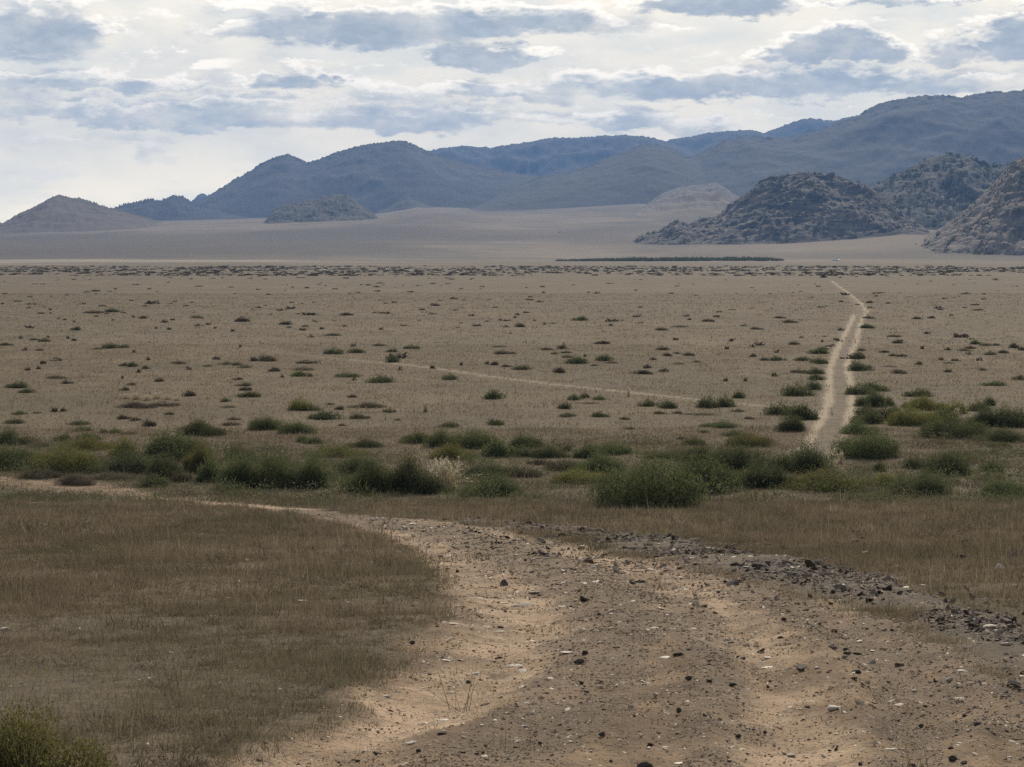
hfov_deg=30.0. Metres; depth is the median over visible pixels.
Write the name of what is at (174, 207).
mountain
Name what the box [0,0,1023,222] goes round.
sky
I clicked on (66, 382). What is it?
shrub
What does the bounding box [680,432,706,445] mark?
shrub
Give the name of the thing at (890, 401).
shrub
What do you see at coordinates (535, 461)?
shrub
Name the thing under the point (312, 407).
shrub
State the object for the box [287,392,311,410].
shrub
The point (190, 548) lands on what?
grass
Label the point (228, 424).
shrub
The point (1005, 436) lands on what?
shrub
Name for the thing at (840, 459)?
feather grass
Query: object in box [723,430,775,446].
shrub
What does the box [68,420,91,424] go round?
shrub
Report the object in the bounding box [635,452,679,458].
shrub
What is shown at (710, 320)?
shrub
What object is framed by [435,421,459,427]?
shrub
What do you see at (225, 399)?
shrub
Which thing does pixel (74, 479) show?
shrub
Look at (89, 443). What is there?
shrub
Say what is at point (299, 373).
shrub
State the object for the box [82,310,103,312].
shrub
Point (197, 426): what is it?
shrub
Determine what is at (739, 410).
shrub
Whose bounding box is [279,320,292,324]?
shrub
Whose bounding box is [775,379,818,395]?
shrub
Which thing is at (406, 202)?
rocky hill
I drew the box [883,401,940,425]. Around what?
shrub
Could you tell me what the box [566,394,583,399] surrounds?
shrub
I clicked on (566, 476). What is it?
shrub
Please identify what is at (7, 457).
shrub
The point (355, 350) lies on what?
shrub
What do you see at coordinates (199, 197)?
mountain peak
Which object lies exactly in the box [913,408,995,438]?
shrub
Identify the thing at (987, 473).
green scrub
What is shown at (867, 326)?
shrub
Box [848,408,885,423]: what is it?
shrub
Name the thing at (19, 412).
shrub
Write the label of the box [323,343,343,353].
shrub
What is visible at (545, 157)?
mountain range
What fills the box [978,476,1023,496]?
shrub
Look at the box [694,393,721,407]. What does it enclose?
shrub
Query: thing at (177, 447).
shrub
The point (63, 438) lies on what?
shrub
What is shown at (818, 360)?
shrub
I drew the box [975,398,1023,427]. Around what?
shrub
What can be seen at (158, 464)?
shrub
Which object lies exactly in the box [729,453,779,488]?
shrub
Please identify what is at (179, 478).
shrub
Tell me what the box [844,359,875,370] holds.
shrub
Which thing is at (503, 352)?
shrub
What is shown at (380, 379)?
shrub
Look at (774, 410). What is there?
shrub
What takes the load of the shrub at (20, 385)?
on the ground at (430, 238)
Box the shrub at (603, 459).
[569,443,630,471]
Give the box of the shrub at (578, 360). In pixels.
[562,355,590,363]
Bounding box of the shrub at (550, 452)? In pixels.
[528,444,572,457]
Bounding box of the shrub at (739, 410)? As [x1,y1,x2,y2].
[730,409,747,411]
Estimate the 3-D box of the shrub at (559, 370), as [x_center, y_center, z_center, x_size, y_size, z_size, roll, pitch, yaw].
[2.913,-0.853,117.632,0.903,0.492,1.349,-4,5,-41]
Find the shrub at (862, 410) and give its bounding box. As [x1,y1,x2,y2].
[852,402,879,414]
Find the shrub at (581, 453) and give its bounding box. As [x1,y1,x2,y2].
[570,440,600,457]
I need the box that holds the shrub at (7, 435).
[0,416,32,444]
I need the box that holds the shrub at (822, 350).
[805,346,829,353]
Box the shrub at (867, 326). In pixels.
[860,323,876,327]
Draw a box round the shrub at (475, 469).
[463,462,518,476]
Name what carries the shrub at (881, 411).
on the ground at (430, 238)
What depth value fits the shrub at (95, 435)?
75.49 m
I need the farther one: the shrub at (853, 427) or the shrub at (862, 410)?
the shrub at (862, 410)
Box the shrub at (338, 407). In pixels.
[334,405,344,409]
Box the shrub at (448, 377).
[441,373,457,379]
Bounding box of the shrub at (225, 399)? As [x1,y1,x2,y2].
[219,397,231,401]
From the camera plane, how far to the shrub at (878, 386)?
101.88 m
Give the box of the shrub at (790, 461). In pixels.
[769,431,837,473]
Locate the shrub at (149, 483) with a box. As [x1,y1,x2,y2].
[132,471,170,486]
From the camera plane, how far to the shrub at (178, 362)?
126.78 m
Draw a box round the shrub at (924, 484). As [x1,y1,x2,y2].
[884,461,957,495]
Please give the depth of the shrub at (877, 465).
64.47 m
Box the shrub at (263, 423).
[245,412,285,430]
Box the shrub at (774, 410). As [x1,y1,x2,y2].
[760,399,795,414]
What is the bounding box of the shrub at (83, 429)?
[70,424,93,431]
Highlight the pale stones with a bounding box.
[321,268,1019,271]
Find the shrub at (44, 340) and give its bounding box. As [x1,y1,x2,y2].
[38,337,52,341]
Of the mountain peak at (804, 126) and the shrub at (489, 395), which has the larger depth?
the mountain peak at (804, 126)
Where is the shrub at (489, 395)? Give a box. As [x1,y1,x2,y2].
[482,388,505,399]
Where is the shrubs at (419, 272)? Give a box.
[0,265,1023,411]
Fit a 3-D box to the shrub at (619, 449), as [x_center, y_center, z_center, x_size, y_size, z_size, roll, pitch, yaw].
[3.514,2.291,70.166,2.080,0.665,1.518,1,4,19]
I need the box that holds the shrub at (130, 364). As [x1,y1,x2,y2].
[127,361,138,366]
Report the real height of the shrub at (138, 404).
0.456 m
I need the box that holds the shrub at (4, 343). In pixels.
[0,342,13,345]
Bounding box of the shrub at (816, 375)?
[807,373,827,379]
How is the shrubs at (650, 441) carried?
on the ground at (430, 238)
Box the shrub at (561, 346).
[556,344,566,348]
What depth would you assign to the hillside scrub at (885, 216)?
2007.63 m
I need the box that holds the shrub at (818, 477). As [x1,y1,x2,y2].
[772,460,885,492]
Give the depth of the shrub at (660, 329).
176.75 m
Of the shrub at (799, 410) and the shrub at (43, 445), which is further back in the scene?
the shrub at (799, 410)
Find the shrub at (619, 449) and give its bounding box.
[580,438,635,454]
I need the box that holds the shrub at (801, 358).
[794,356,811,360]
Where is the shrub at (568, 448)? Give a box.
[561,443,572,451]
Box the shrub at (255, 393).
[249,391,261,396]
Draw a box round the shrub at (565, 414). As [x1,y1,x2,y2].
[559,411,575,417]
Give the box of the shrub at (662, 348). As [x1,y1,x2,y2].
[655,345,670,349]
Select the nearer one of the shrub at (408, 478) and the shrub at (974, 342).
the shrub at (408, 478)
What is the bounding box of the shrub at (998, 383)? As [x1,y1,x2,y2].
[978,380,1007,385]
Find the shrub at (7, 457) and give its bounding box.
[0,439,39,469]
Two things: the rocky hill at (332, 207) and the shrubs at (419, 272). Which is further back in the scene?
the rocky hill at (332, 207)
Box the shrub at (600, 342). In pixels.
[591,340,609,343]
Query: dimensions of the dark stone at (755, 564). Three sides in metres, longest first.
0.192 x 0.070 x 0.047 m
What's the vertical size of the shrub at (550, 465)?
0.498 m
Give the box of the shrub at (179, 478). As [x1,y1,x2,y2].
[170,468,193,482]
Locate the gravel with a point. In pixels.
(646, 651)
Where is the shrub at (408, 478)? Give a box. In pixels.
[381,443,443,494]
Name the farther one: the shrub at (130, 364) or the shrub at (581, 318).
the shrub at (581, 318)
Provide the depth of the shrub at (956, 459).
63.68 m
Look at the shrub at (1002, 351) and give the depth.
138.13 m
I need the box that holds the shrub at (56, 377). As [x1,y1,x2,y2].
[46,375,67,378]
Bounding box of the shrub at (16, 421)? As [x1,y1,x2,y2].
[3,416,24,423]
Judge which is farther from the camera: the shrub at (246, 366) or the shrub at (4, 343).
the shrub at (4, 343)
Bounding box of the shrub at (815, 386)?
[804,375,821,389]
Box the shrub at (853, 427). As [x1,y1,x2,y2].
[838,413,880,434]
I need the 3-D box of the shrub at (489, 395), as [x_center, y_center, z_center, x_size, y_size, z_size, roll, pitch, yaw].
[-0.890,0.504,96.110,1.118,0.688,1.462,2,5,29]
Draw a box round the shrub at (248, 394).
[235,390,256,396]
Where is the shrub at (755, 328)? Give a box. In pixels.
[751,326,763,329]
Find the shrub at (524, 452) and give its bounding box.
[508,442,532,456]
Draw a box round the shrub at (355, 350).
[346,347,366,352]
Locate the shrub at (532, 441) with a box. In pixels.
[508,432,546,448]
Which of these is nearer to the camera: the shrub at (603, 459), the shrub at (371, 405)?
the shrub at (603, 459)
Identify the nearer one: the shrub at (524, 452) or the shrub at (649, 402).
the shrub at (524, 452)
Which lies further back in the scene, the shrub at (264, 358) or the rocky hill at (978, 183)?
the rocky hill at (978, 183)
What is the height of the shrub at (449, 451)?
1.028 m
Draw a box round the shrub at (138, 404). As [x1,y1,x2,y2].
[115,400,157,408]
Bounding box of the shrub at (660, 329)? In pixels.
[655,327,666,330]
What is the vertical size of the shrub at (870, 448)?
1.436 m
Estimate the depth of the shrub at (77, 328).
178.82 m
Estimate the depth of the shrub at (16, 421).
82.50 m
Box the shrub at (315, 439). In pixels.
[300,436,322,443]
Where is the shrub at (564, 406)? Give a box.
[557,402,571,408]
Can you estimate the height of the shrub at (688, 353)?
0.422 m
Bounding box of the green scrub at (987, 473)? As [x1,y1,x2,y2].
[0,438,1023,503]
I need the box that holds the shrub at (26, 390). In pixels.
[17,387,37,392]
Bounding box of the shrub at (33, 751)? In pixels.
[0,670,118,766]
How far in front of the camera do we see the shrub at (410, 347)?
144.52 m
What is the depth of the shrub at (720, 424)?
80.56 m
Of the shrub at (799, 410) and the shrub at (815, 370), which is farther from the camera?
the shrub at (815, 370)
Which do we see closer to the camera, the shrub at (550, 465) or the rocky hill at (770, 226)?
the shrub at (550, 465)
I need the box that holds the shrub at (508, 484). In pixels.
[455,462,527,496]
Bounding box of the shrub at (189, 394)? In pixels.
[181,390,195,396]
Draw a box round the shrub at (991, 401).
[981,395,996,405]
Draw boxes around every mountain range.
[430,134,694,175]
[666,130,774,154]
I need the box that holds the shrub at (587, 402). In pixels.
[573,402,599,403]
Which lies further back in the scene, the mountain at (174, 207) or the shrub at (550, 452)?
the mountain at (174, 207)
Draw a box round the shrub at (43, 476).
[19,467,70,478]
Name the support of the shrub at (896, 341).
on the ground at (430, 238)
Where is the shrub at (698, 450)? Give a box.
[674,443,713,461]
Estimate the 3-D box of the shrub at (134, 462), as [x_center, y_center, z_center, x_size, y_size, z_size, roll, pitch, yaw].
[-13.007,2.344,64.368,3.619,1.452,2.436,0,4,0]
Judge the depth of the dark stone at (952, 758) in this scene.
6.79 m
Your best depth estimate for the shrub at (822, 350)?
138.29 m
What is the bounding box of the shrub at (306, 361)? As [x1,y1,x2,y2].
[294,357,317,363]
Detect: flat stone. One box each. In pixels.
[506,664,521,666]
[512,602,530,606]
[828,705,840,710]
[982,624,996,628]
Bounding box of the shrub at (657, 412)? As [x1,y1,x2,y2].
[652,411,668,413]
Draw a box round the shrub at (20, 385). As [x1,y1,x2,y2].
[3,380,29,387]
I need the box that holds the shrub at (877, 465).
[872,460,886,471]
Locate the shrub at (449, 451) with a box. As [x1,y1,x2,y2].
[428,435,480,458]
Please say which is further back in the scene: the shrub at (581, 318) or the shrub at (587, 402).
the shrub at (581, 318)
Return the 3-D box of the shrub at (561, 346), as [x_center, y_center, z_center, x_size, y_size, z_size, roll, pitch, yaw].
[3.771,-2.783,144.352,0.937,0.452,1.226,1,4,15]
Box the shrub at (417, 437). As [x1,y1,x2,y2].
[396,430,429,443]
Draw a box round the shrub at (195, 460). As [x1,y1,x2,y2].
[180,432,217,472]
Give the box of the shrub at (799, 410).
[778,400,820,419]
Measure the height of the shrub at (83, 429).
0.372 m
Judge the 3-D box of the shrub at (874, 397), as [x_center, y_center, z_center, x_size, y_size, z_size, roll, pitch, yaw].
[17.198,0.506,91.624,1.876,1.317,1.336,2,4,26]
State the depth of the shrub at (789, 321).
195.92 m
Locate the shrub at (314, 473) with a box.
[282,438,338,488]
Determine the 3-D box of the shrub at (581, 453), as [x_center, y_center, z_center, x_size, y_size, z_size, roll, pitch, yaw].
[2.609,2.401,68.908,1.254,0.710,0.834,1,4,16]
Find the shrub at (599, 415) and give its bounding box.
[590,411,611,416]
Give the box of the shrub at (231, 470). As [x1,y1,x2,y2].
[210,447,260,487]
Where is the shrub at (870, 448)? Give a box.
[826,421,904,459]
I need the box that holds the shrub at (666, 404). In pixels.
[657,399,677,408]
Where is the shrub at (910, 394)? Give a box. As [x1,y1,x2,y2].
[899,387,933,396]
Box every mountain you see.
[114,195,247,220]
[194,140,541,217]
[469,89,1023,210]
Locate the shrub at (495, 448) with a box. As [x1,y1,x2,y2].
[477,434,517,456]
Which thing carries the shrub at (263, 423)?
on the ground at (430, 238)
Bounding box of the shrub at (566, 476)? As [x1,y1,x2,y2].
[549,466,607,484]
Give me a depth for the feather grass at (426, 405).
88.14 m
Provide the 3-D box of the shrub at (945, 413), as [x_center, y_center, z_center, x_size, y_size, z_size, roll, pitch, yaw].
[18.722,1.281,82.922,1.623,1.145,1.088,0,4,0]
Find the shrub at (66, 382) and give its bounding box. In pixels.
[60,380,74,383]
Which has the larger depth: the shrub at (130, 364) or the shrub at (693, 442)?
the shrub at (130, 364)
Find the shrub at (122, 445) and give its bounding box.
[105,434,138,455]
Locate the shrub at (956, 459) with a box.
[918,444,972,475]
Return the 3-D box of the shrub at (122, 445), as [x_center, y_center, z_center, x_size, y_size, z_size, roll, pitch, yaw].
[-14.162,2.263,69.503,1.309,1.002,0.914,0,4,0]
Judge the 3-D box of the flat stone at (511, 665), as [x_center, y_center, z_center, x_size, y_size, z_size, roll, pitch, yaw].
[0.014,1.494,10.126,0.096,0.009,0.057,-4,8,-15]
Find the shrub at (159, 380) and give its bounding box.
[154,377,163,381]
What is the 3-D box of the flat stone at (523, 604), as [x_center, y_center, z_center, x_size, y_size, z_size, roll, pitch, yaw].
[0.078,1.705,14.738,0.158,0.026,0.082,-5,7,6]
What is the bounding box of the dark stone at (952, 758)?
[949,755,956,761]
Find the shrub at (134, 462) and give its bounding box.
[80,438,159,474]
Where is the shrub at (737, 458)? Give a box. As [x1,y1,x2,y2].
[700,436,780,470]
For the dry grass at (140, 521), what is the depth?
20.67 m
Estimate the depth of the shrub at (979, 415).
81.07 m
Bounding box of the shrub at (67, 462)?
[27,437,103,472]
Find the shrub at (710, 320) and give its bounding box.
[701,318,714,321]
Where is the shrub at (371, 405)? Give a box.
[346,400,386,407]
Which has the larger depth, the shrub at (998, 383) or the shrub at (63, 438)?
the shrub at (998, 383)
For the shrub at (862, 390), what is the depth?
99.41 m
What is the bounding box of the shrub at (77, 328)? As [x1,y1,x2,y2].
[69,326,82,329]
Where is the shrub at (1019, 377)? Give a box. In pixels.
[1010,374,1023,379]
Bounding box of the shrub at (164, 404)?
[147,398,178,406]
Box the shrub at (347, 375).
[334,371,362,376]
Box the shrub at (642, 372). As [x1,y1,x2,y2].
[632,369,653,373]
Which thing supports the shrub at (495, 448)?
on the ground at (430, 238)
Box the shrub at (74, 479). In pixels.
[52,470,97,485]
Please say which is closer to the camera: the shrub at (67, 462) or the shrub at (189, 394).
the shrub at (67, 462)
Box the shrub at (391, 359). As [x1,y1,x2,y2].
[383,353,400,362]
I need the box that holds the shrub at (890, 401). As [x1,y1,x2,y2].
[885,395,894,405]
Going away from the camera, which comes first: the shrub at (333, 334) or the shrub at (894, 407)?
the shrub at (894, 407)
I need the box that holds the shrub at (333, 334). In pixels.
[323,332,341,335]
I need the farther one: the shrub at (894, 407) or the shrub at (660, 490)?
the shrub at (894, 407)
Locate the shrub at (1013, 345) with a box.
[1007,342,1019,347]
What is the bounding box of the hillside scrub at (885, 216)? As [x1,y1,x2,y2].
[632,151,1023,254]
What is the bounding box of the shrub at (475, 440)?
[446,426,497,449]
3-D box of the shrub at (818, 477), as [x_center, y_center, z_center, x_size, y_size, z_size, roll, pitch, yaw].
[10.009,2.790,59.572,4.163,1.130,2.802,0,4,0]
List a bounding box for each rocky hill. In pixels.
[263,194,377,223]
[378,196,434,212]
[634,171,931,244]
[636,183,738,216]
[867,153,1016,229]
[920,157,1023,255]
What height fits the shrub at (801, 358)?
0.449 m
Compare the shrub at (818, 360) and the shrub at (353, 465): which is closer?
the shrub at (353, 465)
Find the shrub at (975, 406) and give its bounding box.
[965,396,993,411]
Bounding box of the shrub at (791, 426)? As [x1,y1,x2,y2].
[773,413,805,431]
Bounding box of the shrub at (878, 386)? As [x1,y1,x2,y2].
[863,380,890,391]
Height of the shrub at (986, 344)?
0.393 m
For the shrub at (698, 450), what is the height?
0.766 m
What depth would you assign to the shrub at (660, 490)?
48.09 m
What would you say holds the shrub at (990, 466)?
on the ground at (430, 238)
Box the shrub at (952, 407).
[940,400,968,413]
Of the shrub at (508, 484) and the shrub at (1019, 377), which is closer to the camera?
the shrub at (508, 484)
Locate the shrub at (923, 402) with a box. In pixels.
[901,391,948,410]
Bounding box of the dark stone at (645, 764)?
[637,761,652,766]
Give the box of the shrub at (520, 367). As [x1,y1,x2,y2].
[511,365,532,369]
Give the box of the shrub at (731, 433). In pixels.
[719,429,743,435]
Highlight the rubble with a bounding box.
[260,511,1023,766]
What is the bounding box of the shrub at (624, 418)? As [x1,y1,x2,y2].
[618,417,630,419]
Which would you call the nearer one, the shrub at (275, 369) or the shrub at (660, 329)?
the shrub at (275, 369)
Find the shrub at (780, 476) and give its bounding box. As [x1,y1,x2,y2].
[763,455,800,486]
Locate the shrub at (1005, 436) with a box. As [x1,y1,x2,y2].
[964,417,1023,442]
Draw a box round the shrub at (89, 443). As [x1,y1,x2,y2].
[55,433,120,451]
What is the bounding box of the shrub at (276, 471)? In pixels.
[230,436,304,488]
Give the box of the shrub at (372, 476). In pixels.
[331,431,397,492]
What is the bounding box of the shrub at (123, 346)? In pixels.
[118,344,130,347]
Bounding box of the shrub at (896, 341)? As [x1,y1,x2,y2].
[892,339,903,342]
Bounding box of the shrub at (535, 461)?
[525,458,555,464]
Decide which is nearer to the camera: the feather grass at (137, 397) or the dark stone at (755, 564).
the dark stone at (755, 564)
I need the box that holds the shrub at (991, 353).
[982,350,997,354]
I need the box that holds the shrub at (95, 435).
[75,431,107,439]
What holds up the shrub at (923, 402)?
on the ground at (430, 238)
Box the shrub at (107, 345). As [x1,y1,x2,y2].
[101,342,118,348]
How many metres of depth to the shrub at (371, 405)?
90.63 m
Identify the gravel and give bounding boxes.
[226,513,1023,766]
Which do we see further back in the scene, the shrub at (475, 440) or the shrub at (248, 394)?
the shrub at (248, 394)
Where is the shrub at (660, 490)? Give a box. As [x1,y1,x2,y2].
[580,438,710,508]
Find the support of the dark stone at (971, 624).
on the ground at (430, 238)
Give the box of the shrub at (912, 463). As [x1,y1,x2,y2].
[899,448,927,468]
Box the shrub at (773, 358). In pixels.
[767,355,787,360]
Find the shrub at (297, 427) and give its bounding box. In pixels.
[276,418,320,433]
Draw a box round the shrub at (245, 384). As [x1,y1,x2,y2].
[235,382,252,385]
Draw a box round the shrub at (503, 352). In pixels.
[493,349,512,353]
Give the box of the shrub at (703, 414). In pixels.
[679,412,718,415]
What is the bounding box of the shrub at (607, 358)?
[594,353,615,360]
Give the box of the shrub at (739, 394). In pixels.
[732,390,746,397]
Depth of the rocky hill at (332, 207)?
2860.52 m
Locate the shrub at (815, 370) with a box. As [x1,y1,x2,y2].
[800,367,826,373]
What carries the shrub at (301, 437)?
on the ground at (430, 238)
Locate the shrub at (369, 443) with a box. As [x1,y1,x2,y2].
[343,432,384,447]
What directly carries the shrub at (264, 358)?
on the ground at (430, 238)
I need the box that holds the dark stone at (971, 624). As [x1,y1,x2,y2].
[968,622,977,626]
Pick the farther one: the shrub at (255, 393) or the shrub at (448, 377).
the shrub at (448, 377)
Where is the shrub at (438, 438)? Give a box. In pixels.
[420,423,463,447]
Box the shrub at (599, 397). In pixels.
[591,394,605,399]
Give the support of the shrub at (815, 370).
on the ground at (430, 238)
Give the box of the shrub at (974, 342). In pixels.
[970,340,982,343]
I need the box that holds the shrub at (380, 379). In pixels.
[364,373,397,382]
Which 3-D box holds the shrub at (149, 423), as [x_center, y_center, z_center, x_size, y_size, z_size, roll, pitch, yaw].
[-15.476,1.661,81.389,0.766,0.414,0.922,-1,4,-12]
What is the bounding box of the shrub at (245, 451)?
[221,442,258,460]
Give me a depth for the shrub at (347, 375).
113.16 m
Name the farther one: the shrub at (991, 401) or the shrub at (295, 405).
the shrub at (991, 401)
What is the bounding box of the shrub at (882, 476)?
[865,465,900,485]
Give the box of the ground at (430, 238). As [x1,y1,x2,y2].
[0,204,1023,766]
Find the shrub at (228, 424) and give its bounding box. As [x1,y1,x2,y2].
[220,421,240,425]
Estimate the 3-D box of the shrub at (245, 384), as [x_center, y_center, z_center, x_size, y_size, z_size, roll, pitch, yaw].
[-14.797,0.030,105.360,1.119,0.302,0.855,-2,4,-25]
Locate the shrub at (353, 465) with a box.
[332,448,379,474]
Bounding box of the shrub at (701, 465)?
[672,445,745,494]
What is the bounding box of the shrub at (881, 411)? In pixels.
[874,401,899,420]
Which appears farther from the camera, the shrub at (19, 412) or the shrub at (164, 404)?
the shrub at (164, 404)
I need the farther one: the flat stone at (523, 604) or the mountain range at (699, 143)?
the mountain range at (699, 143)
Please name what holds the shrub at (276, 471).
on the ground at (430, 238)
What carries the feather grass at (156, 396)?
on the ground at (430, 238)
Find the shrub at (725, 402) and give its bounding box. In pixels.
[716,392,736,406]
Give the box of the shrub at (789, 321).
[782,319,799,322]
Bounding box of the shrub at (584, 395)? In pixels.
[579,391,590,397]
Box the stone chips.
[2,506,1023,766]
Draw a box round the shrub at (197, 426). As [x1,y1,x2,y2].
[173,414,229,436]
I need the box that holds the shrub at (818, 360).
[809,356,828,363]
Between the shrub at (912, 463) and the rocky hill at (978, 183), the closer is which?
the shrub at (912, 463)
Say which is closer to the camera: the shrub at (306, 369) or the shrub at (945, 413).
the shrub at (945, 413)
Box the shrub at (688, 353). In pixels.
[682,352,694,355]
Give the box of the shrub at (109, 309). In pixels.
[102,307,120,311]
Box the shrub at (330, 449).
[312,436,372,457]
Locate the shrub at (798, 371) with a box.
[790,366,806,372]
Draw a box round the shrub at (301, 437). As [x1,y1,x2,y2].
[295,435,310,441]
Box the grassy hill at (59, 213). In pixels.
[0,194,161,232]
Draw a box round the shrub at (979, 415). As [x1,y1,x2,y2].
[963,395,999,426]
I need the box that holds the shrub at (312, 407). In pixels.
[297,403,322,410]
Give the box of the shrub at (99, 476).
[79,469,142,480]
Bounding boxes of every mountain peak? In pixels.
[191,193,206,201]
[765,116,852,137]
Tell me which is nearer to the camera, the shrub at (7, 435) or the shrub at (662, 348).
the shrub at (7, 435)
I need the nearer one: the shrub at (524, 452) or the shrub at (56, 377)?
the shrub at (524, 452)
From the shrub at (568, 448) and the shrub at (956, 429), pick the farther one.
the shrub at (956, 429)
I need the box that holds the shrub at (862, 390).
[842,379,874,394]
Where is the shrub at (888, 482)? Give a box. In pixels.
[881,470,917,486]
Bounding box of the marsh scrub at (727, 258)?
[555,256,784,260]
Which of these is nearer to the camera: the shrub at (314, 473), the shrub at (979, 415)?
the shrub at (314, 473)
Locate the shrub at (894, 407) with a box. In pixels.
[885,402,900,412]
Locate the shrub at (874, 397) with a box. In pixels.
[853,384,890,406]
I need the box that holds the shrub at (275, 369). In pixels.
[268,366,279,371]
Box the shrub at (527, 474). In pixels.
[507,465,541,477]
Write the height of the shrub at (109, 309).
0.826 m
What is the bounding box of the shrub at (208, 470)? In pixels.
[192,451,225,482]
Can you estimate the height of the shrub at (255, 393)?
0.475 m
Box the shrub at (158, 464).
[145,449,189,478]
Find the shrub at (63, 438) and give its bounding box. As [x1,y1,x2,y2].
[50,432,71,440]
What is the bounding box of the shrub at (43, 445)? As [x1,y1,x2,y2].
[27,442,46,447]
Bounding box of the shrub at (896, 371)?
[890,368,907,373]
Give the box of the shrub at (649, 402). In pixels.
[636,396,658,406]
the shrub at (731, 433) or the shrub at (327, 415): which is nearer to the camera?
the shrub at (731, 433)
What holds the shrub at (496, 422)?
on the ground at (430, 238)
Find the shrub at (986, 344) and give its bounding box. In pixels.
[978,342,991,345]
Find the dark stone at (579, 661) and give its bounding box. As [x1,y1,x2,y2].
[573,659,584,663]
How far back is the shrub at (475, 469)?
63.32 m
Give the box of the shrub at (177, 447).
[138,425,220,461]
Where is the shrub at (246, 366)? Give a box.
[235,364,251,367]
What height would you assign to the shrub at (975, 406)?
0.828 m
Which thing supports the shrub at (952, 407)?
on the ground at (430, 238)
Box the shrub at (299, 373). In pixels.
[287,370,306,376]
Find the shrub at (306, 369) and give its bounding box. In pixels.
[294,365,313,370]
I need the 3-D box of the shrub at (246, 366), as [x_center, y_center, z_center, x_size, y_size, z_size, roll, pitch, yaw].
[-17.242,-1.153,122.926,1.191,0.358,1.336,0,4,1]
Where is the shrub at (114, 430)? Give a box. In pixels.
[108,426,122,433]
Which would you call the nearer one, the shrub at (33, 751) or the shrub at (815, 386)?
the shrub at (33, 751)
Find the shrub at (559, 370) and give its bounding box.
[552,366,565,372]
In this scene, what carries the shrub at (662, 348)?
on the ground at (430, 238)
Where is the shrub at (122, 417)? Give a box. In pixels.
[116,414,130,419]
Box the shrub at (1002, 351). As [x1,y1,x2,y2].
[996,348,1008,352]
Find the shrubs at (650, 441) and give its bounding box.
[0,427,1023,503]
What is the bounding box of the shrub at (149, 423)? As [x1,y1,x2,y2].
[140,418,156,426]
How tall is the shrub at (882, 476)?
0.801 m
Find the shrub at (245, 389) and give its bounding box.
[239,382,251,390]
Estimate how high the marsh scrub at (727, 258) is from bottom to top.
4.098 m
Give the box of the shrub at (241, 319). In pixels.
[233,316,252,321]
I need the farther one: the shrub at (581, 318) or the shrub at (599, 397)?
the shrub at (581, 318)
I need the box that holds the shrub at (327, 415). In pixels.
[308,409,345,419]
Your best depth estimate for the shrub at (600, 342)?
151.01 m
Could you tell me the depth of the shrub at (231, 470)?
59.99 m
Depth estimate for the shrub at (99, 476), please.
62.41 m
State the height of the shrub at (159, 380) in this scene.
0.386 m
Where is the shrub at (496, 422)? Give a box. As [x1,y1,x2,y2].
[486,418,504,424]
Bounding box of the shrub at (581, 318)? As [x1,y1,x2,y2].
[570,316,589,320]
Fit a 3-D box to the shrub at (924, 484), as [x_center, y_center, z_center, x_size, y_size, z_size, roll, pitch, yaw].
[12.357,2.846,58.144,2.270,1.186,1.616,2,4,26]
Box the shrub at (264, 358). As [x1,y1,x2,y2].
[257,354,276,361]
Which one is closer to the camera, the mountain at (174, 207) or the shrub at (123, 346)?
the shrub at (123, 346)
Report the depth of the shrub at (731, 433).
76.74 m
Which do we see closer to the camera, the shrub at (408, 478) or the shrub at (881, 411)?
the shrub at (408, 478)
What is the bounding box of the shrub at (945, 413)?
[931,402,959,421]
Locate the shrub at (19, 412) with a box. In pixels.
[11,410,26,414]
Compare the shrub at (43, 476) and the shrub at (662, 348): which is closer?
the shrub at (43, 476)
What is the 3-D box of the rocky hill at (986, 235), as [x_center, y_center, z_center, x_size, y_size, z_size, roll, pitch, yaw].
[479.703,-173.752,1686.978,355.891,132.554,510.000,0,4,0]
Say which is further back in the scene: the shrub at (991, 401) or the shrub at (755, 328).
the shrub at (755, 328)
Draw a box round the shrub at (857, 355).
[850,350,866,358]
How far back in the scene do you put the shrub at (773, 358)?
129.82 m
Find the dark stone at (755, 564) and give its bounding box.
[750,563,767,567]
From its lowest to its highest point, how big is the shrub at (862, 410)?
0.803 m
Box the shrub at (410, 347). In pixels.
[403,344,419,348]
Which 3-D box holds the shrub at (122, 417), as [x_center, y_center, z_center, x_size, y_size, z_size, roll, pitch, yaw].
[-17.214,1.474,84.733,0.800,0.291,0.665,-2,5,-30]
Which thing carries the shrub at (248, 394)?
on the ground at (430, 238)
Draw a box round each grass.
[0,292,1023,766]
[0,493,1023,766]
[128,392,141,399]
[149,391,162,398]
[163,394,172,399]
[422,400,431,411]
[422,456,481,488]
[834,450,844,462]
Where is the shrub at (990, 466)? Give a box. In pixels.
[976,458,1003,471]
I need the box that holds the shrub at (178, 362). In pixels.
[170,361,185,363]
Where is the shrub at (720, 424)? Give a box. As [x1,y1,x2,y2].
[697,417,741,427]
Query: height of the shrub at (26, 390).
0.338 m
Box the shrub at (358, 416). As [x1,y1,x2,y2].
[347,413,370,418]
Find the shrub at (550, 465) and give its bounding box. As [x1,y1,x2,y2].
[542,456,580,470]
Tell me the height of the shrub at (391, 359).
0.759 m
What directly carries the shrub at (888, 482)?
on the ground at (430, 238)

